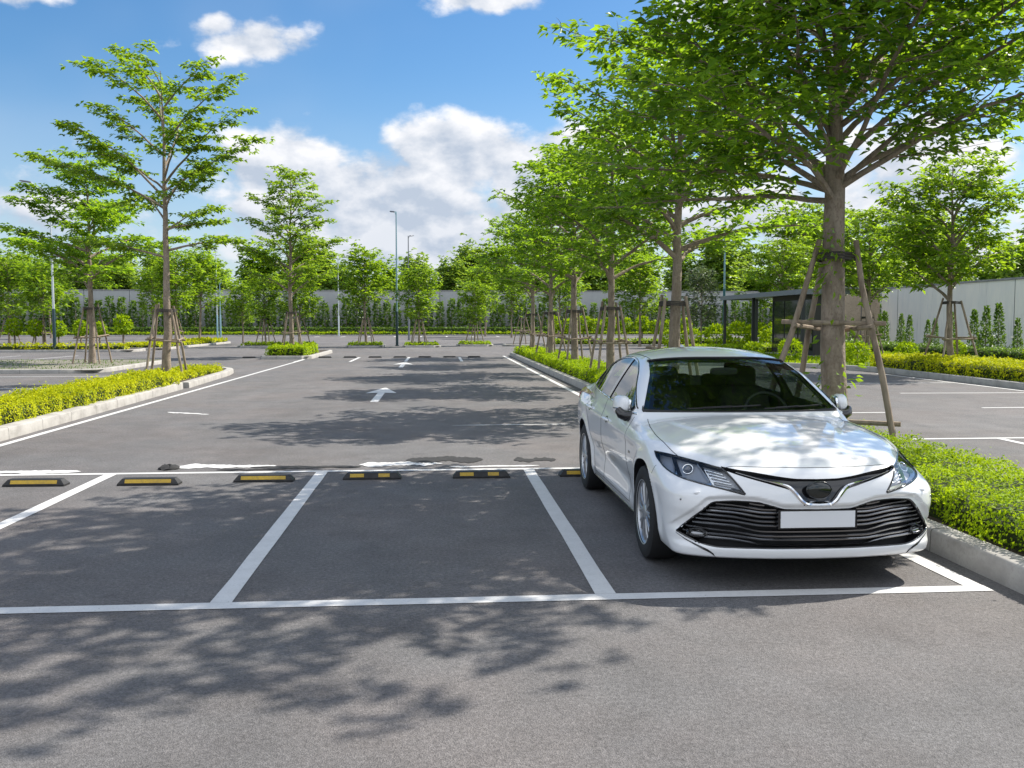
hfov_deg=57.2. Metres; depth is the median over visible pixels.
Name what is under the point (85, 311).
columnar shrub
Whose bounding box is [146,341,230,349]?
kerb
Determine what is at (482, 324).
columnar shrub
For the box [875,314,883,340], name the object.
cypress
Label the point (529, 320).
columnar shrub
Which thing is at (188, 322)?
columnar shrub
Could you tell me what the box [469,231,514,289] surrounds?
tree
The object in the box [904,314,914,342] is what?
cypress
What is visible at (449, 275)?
tree
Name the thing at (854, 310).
boundary wall
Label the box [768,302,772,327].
columnar shrub
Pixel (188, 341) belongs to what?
hedge
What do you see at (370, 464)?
paint smear
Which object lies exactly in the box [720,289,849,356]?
pavilion
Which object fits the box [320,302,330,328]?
columnar shrub
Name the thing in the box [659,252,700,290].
tree
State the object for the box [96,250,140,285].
tree
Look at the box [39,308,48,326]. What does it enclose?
columnar shrub
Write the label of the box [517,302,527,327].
columnar shrub
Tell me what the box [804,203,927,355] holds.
tree
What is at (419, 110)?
sky
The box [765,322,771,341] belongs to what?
bush
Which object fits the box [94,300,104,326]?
columnar shrub
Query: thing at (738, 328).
bush
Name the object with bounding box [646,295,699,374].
tree support
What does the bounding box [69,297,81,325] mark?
columnar shrub
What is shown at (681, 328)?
lollipop shrub
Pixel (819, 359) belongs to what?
lawn
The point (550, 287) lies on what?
tree
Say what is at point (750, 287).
tree
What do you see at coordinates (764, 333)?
bush
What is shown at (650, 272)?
tree
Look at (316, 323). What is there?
columnar shrub
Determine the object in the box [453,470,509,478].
wheel stop
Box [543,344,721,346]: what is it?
kerb
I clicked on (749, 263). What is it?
tree
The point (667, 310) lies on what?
columnar shrub
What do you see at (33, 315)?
columnar shrub
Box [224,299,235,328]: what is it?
columnar shrub
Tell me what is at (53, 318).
lamp post
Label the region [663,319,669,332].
lollipop shrub
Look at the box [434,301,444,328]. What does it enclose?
columnar shrub
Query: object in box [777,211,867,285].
tree
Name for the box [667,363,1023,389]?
kerb
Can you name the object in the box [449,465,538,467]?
paint smear
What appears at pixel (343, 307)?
columnar shrub
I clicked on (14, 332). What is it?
lollipop shrub
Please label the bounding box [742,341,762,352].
bush
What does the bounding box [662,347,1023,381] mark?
grass
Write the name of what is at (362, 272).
tree
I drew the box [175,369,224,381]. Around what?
planting bed
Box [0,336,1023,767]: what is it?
asphalt
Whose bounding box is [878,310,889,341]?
cypress
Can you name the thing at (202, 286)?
tree
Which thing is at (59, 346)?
hedge
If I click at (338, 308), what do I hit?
lamp post
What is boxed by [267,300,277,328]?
columnar shrub
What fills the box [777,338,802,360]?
bush
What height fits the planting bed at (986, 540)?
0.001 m
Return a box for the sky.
[0,0,1023,290]
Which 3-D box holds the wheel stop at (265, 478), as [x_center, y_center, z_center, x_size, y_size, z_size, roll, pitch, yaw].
[-2.649,1.004,10.061,0.624,0.070,0.150,0,4,-3]
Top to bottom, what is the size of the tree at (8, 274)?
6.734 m
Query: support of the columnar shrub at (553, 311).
on the planting bed
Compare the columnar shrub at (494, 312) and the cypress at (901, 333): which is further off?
the columnar shrub at (494, 312)
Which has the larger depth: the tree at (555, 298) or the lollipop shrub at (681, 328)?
the tree at (555, 298)
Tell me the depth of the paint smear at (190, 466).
11.05 m
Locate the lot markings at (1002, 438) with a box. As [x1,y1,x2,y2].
[0,336,1023,443]
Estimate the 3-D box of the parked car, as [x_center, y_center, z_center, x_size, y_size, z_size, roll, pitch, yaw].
[1.748,0.415,8.320,1.958,1.476,4.920,0,4,-4]
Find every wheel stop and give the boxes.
[2,478,69,486]
[117,477,181,485]
[233,474,294,482]
[343,471,401,479]
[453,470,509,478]
[558,469,580,476]
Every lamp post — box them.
[19,180,55,349]
[212,248,217,337]
[219,282,222,336]
[338,257,343,335]
[390,211,398,345]
[408,235,413,339]
[722,192,725,340]
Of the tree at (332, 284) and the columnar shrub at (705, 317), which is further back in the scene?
the tree at (332, 284)
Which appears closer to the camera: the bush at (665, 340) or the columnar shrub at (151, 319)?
the bush at (665, 340)
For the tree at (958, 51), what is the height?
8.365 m
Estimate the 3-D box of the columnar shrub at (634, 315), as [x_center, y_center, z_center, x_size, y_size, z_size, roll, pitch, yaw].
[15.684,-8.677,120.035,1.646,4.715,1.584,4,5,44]
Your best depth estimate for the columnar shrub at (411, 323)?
117.65 m
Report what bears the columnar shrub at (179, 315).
on the planting bed
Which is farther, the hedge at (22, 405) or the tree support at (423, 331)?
the tree support at (423, 331)
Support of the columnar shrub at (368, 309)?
on the planting bed
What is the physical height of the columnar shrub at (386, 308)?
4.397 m
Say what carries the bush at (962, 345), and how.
on the lawn at (819, 359)
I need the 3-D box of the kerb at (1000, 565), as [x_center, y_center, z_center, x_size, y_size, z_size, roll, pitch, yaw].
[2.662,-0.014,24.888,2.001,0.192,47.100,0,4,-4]
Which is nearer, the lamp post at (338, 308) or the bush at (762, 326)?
the bush at (762, 326)
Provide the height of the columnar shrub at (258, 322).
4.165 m
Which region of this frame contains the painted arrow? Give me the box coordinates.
[368,388,395,401]
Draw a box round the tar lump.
[158,464,179,469]
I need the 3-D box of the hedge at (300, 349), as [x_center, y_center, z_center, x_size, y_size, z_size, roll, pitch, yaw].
[-10.567,-1.687,45.448,2.029,0.694,4.915,0,4,-4]
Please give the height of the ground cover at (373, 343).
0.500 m
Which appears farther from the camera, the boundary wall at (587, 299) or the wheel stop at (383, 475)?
the boundary wall at (587, 299)
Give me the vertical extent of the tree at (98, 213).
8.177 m
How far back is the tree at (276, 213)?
44.89 m
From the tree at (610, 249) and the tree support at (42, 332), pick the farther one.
the tree support at (42, 332)
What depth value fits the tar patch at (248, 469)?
10.82 m
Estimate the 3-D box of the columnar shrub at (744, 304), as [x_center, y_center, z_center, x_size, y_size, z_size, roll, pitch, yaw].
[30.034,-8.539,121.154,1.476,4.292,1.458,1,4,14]
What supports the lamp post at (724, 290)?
on the planting bed
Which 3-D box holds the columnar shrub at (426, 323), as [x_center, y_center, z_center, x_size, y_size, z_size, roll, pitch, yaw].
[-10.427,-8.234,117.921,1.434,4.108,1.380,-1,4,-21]
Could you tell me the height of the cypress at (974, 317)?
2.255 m
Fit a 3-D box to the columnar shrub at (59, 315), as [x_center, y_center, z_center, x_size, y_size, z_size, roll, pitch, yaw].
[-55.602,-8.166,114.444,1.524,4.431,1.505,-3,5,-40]
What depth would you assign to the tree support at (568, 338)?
31.00 m
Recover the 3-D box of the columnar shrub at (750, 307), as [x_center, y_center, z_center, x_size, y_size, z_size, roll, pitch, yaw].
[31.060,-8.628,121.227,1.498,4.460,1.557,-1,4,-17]
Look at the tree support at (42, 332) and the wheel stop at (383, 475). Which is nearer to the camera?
the wheel stop at (383, 475)
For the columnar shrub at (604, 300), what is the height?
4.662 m
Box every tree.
[0,146,191,362]
[0,249,41,342]
[0,250,27,287]
[3,237,45,275]
[5,261,84,345]
[13,39,274,371]
[18,254,75,337]
[59,232,102,288]
[93,255,136,288]
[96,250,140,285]
[129,246,186,289]
[129,264,170,335]
[144,248,205,338]
[174,244,234,337]
[202,254,234,289]
[217,277,257,342]
[230,235,282,289]
[232,164,351,344]
[243,269,286,341]
[271,240,301,289]
[275,275,327,328]
[277,230,338,289]
[320,255,365,289]
[325,239,393,343]
[363,254,406,289]
[385,261,443,342]
[397,247,438,289]
[425,251,469,289]
[438,233,493,288]
[453,278,495,341]
[461,263,502,336]
[463,200,584,347]
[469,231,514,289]
[474,143,668,359]
[481,190,619,352]
[488,264,535,337]
[503,112,721,368]
[527,257,547,289]
[530,262,590,335]
[531,0,862,372]
[537,0,1023,418]
[570,248,623,290]
[598,243,670,346]
[615,254,639,290]
[624,244,662,290]
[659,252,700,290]
[681,262,727,343]
[686,226,748,290]
[730,238,766,290]
[734,237,821,308]
[735,200,863,289]
[744,265,778,290]
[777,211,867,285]
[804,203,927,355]
[845,233,882,286]
[848,150,1023,357]
[872,199,977,313]
[914,208,984,281]
[973,232,1020,279]
[993,209,1023,278]
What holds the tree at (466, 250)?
on the ground
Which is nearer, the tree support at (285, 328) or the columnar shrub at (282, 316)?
the tree support at (285, 328)
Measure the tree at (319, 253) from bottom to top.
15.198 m
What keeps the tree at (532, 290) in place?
on the planting bed at (986, 540)
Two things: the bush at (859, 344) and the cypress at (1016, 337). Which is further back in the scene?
the cypress at (1016, 337)
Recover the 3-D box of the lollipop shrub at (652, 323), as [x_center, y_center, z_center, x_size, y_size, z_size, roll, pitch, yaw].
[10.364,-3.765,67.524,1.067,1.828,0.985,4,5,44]
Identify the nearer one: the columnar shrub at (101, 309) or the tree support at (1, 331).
the tree support at (1, 331)
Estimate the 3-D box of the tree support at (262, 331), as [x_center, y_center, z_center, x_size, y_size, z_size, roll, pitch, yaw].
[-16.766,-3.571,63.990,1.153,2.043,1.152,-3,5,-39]
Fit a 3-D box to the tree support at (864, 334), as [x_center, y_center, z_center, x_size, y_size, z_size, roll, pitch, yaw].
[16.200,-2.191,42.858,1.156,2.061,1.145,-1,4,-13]
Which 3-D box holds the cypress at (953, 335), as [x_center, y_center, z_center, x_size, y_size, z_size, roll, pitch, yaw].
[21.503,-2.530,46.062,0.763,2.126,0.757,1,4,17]
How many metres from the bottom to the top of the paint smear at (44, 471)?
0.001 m
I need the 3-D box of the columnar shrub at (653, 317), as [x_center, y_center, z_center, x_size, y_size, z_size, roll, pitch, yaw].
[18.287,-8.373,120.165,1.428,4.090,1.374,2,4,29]
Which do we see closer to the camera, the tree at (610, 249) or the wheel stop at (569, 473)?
the wheel stop at (569, 473)
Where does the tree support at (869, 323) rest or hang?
on the planting bed at (986, 540)
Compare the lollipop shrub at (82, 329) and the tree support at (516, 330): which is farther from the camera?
the tree support at (516, 330)
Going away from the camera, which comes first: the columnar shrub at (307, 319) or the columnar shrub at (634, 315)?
the columnar shrub at (307, 319)
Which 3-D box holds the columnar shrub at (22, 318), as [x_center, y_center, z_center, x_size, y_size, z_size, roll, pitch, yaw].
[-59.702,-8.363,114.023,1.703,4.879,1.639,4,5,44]
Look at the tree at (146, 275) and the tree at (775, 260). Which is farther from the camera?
the tree at (146, 275)
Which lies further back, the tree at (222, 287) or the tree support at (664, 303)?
the tree at (222, 287)
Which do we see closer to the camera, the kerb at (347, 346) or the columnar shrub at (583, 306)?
the kerb at (347, 346)
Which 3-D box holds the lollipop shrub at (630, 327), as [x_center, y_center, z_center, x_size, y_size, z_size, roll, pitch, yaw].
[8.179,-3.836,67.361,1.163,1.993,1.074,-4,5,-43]
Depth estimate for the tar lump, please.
10.83 m
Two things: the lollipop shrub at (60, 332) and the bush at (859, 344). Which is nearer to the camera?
the bush at (859, 344)
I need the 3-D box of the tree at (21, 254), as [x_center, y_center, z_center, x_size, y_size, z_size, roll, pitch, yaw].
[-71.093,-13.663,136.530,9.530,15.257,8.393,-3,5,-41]
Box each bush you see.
[662,329,681,346]
[681,327,702,344]
[702,323,729,346]
[726,321,750,344]
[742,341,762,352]
[743,321,770,344]
[757,328,771,344]
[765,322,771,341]
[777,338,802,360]
[845,341,871,364]
[845,342,855,361]
[893,341,919,353]
[945,340,967,356]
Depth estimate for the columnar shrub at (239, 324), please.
115.96 m
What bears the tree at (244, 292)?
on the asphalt
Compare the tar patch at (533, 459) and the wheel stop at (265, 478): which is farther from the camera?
the tar patch at (533, 459)
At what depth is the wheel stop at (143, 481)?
9.79 m
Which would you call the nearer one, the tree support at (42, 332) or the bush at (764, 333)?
the bush at (764, 333)
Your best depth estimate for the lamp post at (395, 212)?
66.46 m
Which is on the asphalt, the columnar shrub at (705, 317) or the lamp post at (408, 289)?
the lamp post at (408, 289)
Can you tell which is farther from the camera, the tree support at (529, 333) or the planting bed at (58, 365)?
the tree support at (529, 333)
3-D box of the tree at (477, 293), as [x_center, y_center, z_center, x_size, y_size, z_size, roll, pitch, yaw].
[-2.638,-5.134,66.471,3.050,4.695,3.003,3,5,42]
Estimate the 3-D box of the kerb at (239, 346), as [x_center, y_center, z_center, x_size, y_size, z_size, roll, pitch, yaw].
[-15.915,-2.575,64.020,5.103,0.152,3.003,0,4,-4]
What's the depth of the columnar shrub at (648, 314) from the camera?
119.92 m
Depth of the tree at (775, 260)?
55.61 m
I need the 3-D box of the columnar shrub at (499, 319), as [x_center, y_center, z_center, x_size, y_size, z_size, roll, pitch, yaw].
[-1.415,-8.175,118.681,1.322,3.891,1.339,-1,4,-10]
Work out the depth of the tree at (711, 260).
130.32 m
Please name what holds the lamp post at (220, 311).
on the asphalt
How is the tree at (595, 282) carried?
on the ground
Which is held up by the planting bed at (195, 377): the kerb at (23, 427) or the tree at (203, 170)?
the tree at (203, 170)
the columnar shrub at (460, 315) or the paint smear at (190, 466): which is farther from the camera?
the columnar shrub at (460, 315)
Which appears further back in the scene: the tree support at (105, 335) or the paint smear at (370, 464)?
the tree support at (105, 335)
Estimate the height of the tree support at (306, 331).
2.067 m
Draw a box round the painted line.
[168,412,204,414]
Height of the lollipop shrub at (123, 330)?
2.120 m
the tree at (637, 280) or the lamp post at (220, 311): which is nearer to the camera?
the lamp post at (220, 311)
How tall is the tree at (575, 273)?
7.479 m
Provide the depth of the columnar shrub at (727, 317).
120.88 m
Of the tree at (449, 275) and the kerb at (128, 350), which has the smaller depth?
the kerb at (128, 350)
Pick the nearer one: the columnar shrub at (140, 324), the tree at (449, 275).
the columnar shrub at (140, 324)
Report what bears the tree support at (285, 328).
on the planting bed
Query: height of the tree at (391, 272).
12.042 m
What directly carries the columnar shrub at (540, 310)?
on the planting bed
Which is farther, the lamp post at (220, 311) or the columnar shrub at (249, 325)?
the columnar shrub at (249, 325)
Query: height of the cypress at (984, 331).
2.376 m
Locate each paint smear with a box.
[0,470,80,473]
[180,463,275,468]
[359,461,441,466]
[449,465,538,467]
[504,424,539,424]
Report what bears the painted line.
on the asphalt
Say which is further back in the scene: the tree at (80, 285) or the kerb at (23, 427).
the tree at (80, 285)
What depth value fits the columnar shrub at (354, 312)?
117.03 m
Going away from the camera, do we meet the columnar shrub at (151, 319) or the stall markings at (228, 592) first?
the stall markings at (228, 592)
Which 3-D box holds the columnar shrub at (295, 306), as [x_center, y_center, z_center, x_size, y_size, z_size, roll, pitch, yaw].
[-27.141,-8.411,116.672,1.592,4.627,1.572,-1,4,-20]
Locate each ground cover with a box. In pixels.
[240,340,313,345]
[347,340,383,345]
[405,340,438,345]
[458,340,490,344]
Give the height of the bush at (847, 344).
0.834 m
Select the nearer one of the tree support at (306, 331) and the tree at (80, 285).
the tree support at (306, 331)
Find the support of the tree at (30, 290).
on the planting bed
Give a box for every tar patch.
[218,468,277,469]
[252,465,361,468]
[407,456,482,462]
[514,457,555,461]
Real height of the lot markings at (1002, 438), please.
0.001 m
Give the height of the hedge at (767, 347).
0.622 m
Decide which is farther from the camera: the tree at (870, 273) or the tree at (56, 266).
the tree at (56, 266)
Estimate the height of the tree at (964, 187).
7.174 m
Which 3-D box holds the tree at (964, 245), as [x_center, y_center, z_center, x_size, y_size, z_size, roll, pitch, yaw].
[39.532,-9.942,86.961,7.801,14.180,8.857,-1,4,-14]
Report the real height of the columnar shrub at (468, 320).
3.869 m
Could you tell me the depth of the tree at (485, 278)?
103.12 m
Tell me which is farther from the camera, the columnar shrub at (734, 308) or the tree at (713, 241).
the columnar shrub at (734, 308)
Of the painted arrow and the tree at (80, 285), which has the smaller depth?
the painted arrow
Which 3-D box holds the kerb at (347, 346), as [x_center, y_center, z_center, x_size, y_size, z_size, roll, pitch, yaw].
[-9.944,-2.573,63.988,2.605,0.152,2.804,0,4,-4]
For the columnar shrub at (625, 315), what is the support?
on the planting bed
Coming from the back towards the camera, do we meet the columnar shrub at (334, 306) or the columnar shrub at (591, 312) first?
the columnar shrub at (591, 312)
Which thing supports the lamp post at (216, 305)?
on the asphalt
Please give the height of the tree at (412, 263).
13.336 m
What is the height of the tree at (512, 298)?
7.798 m
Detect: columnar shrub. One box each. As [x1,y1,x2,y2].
[0,304,4,326]
[13,296,26,328]
[27,302,39,326]
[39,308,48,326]
[50,304,60,325]
[60,299,72,328]
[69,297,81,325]
[83,298,88,328]
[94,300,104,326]
[102,295,115,328]
[115,296,127,326]
[127,300,138,328]
[136,301,147,328]
[148,306,159,327]
[171,300,181,326]
[180,298,192,328]
[189,299,201,328]
[204,302,213,328]
[212,299,223,328]
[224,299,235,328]
[234,298,244,328]
[243,303,253,328]
[256,302,266,328]
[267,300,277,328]
[278,302,288,328]
[287,302,298,328]
[301,306,309,328]
[310,297,321,328]
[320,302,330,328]
[331,303,341,326]
[340,297,352,327]
[351,297,361,328]
[360,301,371,328]
[371,298,382,328]
[381,300,392,328]
[392,302,402,328]
[403,302,413,326]
[413,299,426,328]
[424,303,433,328]
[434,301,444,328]
[446,298,456,328]
[455,299,466,328]
[466,305,473,328]
[476,308,484,326]
[489,304,498,326]
[496,304,505,326]
[507,300,519,326]
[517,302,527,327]
[526,299,537,326]
[536,302,547,326]
[546,302,556,324]
[560,301,567,324]
[579,304,586,326]
[588,302,598,325]
[601,298,607,326]
[619,301,629,324]
[629,301,638,325]
[642,304,650,325]
[650,305,657,325]
[660,298,669,324]
[690,306,698,326]
[702,304,709,326]
[708,305,716,326]
[719,305,729,326]
[729,300,741,326]
[740,301,750,327]
[748,300,751,323]
[758,300,767,326]
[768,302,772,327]
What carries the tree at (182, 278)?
on the planting bed
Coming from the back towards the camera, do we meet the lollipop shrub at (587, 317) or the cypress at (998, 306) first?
the lollipop shrub at (587, 317)
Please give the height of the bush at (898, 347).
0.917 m
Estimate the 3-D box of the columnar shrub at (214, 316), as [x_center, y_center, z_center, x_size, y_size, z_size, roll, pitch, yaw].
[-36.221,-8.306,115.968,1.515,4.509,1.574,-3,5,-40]
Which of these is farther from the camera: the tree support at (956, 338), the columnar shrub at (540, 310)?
the columnar shrub at (540, 310)
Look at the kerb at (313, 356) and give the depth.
42.83 m
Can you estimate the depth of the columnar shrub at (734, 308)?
120.81 m
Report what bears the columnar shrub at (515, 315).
on the planting bed
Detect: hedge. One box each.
[0,325,770,333]
[0,330,760,334]
[0,341,129,349]
[0,368,180,424]
[126,336,227,347]
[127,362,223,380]
[264,342,318,355]
[513,344,1023,552]
[555,337,745,344]
[682,342,879,351]
[845,338,1023,359]
[869,351,1023,381]
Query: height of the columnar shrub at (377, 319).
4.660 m
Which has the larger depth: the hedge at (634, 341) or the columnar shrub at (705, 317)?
the columnar shrub at (705, 317)
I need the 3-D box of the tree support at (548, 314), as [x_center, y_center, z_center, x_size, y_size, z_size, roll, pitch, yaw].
[1.560,-1.910,37.795,1.050,2.066,1.051,-2,4,-26]
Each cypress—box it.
[848,317,855,340]
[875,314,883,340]
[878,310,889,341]
[895,313,905,341]
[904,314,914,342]
[921,319,930,343]
[930,318,940,343]
[943,312,955,342]
[966,309,979,346]
[977,305,993,346]
[988,302,1006,347]
[1010,318,1023,350]
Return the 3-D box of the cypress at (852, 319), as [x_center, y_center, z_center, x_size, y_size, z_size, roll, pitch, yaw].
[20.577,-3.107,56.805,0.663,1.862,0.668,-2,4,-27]
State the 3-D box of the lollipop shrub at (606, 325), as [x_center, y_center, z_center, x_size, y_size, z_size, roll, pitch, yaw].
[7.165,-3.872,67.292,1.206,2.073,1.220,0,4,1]
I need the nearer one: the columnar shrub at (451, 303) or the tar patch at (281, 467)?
the tar patch at (281, 467)
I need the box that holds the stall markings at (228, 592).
[0,356,993,613]
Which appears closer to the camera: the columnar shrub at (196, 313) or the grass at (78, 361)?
the grass at (78, 361)
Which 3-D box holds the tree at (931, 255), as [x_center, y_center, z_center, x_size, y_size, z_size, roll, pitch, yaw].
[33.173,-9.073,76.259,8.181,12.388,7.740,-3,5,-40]
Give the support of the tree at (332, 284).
on the ground
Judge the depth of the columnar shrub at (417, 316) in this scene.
117.69 m
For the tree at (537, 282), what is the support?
on the ground
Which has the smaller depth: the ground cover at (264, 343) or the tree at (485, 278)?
the ground cover at (264, 343)
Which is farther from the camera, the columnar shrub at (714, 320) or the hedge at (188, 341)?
the columnar shrub at (714, 320)
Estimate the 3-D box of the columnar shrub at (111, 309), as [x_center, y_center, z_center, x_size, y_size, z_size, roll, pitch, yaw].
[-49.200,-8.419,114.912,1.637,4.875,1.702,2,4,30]
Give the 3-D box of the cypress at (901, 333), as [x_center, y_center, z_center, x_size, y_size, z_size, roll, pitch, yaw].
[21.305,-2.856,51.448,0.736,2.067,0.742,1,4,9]
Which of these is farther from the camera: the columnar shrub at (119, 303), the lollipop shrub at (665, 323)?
the columnar shrub at (119, 303)
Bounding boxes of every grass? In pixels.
[0,359,154,368]
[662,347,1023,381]
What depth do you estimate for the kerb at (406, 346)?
62.71 m
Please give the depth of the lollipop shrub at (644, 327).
67.20 m
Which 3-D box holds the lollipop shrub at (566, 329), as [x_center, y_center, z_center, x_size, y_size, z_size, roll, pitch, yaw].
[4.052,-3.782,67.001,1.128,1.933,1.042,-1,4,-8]
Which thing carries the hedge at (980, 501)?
on the planting bed at (986, 540)
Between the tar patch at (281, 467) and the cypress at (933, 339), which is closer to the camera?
the tar patch at (281, 467)
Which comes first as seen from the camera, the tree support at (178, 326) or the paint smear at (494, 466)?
the paint smear at (494, 466)
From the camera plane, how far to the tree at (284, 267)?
134.34 m
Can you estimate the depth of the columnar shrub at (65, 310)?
114.29 m
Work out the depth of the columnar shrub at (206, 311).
115.66 m
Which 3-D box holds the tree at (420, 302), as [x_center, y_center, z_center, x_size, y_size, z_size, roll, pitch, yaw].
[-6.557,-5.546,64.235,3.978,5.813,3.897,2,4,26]
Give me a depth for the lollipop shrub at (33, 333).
54.86 m
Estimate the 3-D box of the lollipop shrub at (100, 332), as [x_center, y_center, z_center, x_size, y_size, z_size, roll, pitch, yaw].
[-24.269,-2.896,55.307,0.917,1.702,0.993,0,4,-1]
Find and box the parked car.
[578,345,930,558]
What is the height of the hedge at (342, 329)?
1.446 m
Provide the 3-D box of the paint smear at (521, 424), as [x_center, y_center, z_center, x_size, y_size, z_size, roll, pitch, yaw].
[-0.013,0.672,15.559,2.001,0.001,0.103,0,4,-6]
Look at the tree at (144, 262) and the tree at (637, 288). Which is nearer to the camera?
the tree at (637, 288)
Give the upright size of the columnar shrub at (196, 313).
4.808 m
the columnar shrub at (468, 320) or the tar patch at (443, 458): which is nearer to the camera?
the tar patch at (443, 458)
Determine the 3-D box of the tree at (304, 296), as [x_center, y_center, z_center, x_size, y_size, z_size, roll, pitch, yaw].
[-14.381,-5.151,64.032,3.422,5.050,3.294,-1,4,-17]
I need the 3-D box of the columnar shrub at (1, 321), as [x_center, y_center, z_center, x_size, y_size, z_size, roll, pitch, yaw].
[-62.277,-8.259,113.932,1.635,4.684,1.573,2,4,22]
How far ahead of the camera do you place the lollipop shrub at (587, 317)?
66.88 m
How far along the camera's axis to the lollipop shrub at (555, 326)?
66.76 m
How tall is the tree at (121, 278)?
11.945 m
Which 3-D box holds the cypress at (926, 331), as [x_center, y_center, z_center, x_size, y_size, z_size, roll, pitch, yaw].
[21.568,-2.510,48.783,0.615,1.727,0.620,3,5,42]
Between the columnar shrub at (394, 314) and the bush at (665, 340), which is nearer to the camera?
the bush at (665, 340)
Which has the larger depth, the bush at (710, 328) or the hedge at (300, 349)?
the bush at (710, 328)
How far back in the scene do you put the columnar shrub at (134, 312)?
114.89 m
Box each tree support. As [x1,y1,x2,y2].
[0,318,20,343]
[32,318,56,345]
[72,304,111,363]
[145,304,187,371]
[171,316,184,338]
[256,317,275,344]
[281,309,302,345]
[289,316,309,342]
[357,317,374,343]
[411,318,427,344]
[466,317,484,343]
[513,317,529,343]
[519,310,545,347]
[534,311,566,359]
[557,307,592,359]
[589,301,631,370]
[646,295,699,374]
[779,239,900,445]
[852,313,883,354]
[924,298,977,356]
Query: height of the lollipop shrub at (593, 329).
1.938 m
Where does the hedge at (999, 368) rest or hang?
on the lawn at (819, 359)
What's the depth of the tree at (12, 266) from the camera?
122.83 m
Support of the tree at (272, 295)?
on the planting bed
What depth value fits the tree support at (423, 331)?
63.94 m
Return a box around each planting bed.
[0,360,156,369]
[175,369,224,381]
[519,354,1023,556]
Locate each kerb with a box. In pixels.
[0,348,145,352]
[0,359,161,373]
[0,382,182,441]
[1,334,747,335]
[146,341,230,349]
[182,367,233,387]
[237,345,268,347]
[261,350,331,358]
[346,345,385,347]
[402,345,440,347]
[456,344,493,346]
[510,352,1023,594]
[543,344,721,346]
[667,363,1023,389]
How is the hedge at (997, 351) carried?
on the lawn at (819, 359)
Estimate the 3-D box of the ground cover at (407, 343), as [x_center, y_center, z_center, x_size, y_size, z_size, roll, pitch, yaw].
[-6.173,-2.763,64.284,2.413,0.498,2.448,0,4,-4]
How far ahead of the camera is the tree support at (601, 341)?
24.60 m
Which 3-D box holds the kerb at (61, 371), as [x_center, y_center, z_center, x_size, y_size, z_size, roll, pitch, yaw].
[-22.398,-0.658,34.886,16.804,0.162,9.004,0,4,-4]
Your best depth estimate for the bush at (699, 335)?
57.74 m
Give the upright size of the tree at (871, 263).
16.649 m
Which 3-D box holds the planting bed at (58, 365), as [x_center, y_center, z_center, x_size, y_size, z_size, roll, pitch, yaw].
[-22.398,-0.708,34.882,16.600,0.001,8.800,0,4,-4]
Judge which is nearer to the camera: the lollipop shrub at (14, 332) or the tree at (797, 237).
the lollipop shrub at (14, 332)
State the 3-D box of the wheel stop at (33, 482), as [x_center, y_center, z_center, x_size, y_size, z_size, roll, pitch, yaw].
[-4.955,1.022,9.790,0.624,0.070,0.150,0,4,-3]
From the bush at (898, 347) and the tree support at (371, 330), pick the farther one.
the tree support at (371, 330)
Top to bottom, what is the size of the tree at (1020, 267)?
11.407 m
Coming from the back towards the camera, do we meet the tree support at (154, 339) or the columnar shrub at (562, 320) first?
the columnar shrub at (562, 320)
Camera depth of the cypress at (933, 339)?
47.35 m
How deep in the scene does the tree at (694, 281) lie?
61.69 m
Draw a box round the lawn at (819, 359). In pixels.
[767,352,893,366]
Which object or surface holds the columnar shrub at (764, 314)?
on the planting bed
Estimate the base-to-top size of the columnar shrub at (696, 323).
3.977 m
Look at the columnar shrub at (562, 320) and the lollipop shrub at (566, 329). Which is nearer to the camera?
the lollipop shrub at (566, 329)
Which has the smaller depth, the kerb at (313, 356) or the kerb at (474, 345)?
the kerb at (313, 356)
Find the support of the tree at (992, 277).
on the ground
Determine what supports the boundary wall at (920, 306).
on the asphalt
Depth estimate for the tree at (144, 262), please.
124.13 m
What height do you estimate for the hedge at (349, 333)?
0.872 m
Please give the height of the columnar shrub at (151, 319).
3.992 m
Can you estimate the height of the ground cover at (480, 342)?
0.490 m
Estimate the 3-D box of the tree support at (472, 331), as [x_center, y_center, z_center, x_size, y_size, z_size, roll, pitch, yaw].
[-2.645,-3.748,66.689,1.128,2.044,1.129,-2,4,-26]
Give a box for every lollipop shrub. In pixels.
[4,318,23,342]
[25,319,44,342]
[50,320,66,341]
[72,319,88,343]
[95,321,107,345]
[111,313,133,343]
[546,315,562,331]
[561,318,570,333]
[577,315,591,336]
[590,318,601,337]
[604,317,619,330]
[619,317,633,335]
[633,315,649,337]
[649,319,660,334]
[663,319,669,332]
[680,317,692,332]
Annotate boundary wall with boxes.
[0,289,881,328]
[788,287,880,340]
[881,277,1023,347]
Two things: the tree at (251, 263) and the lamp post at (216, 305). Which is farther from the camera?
the tree at (251, 263)
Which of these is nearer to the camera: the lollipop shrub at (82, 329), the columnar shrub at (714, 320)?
the lollipop shrub at (82, 329)
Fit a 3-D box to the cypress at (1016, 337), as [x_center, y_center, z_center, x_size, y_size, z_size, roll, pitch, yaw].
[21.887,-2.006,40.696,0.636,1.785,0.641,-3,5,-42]
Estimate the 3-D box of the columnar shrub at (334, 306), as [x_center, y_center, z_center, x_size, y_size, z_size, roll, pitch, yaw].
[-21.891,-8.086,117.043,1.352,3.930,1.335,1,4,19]

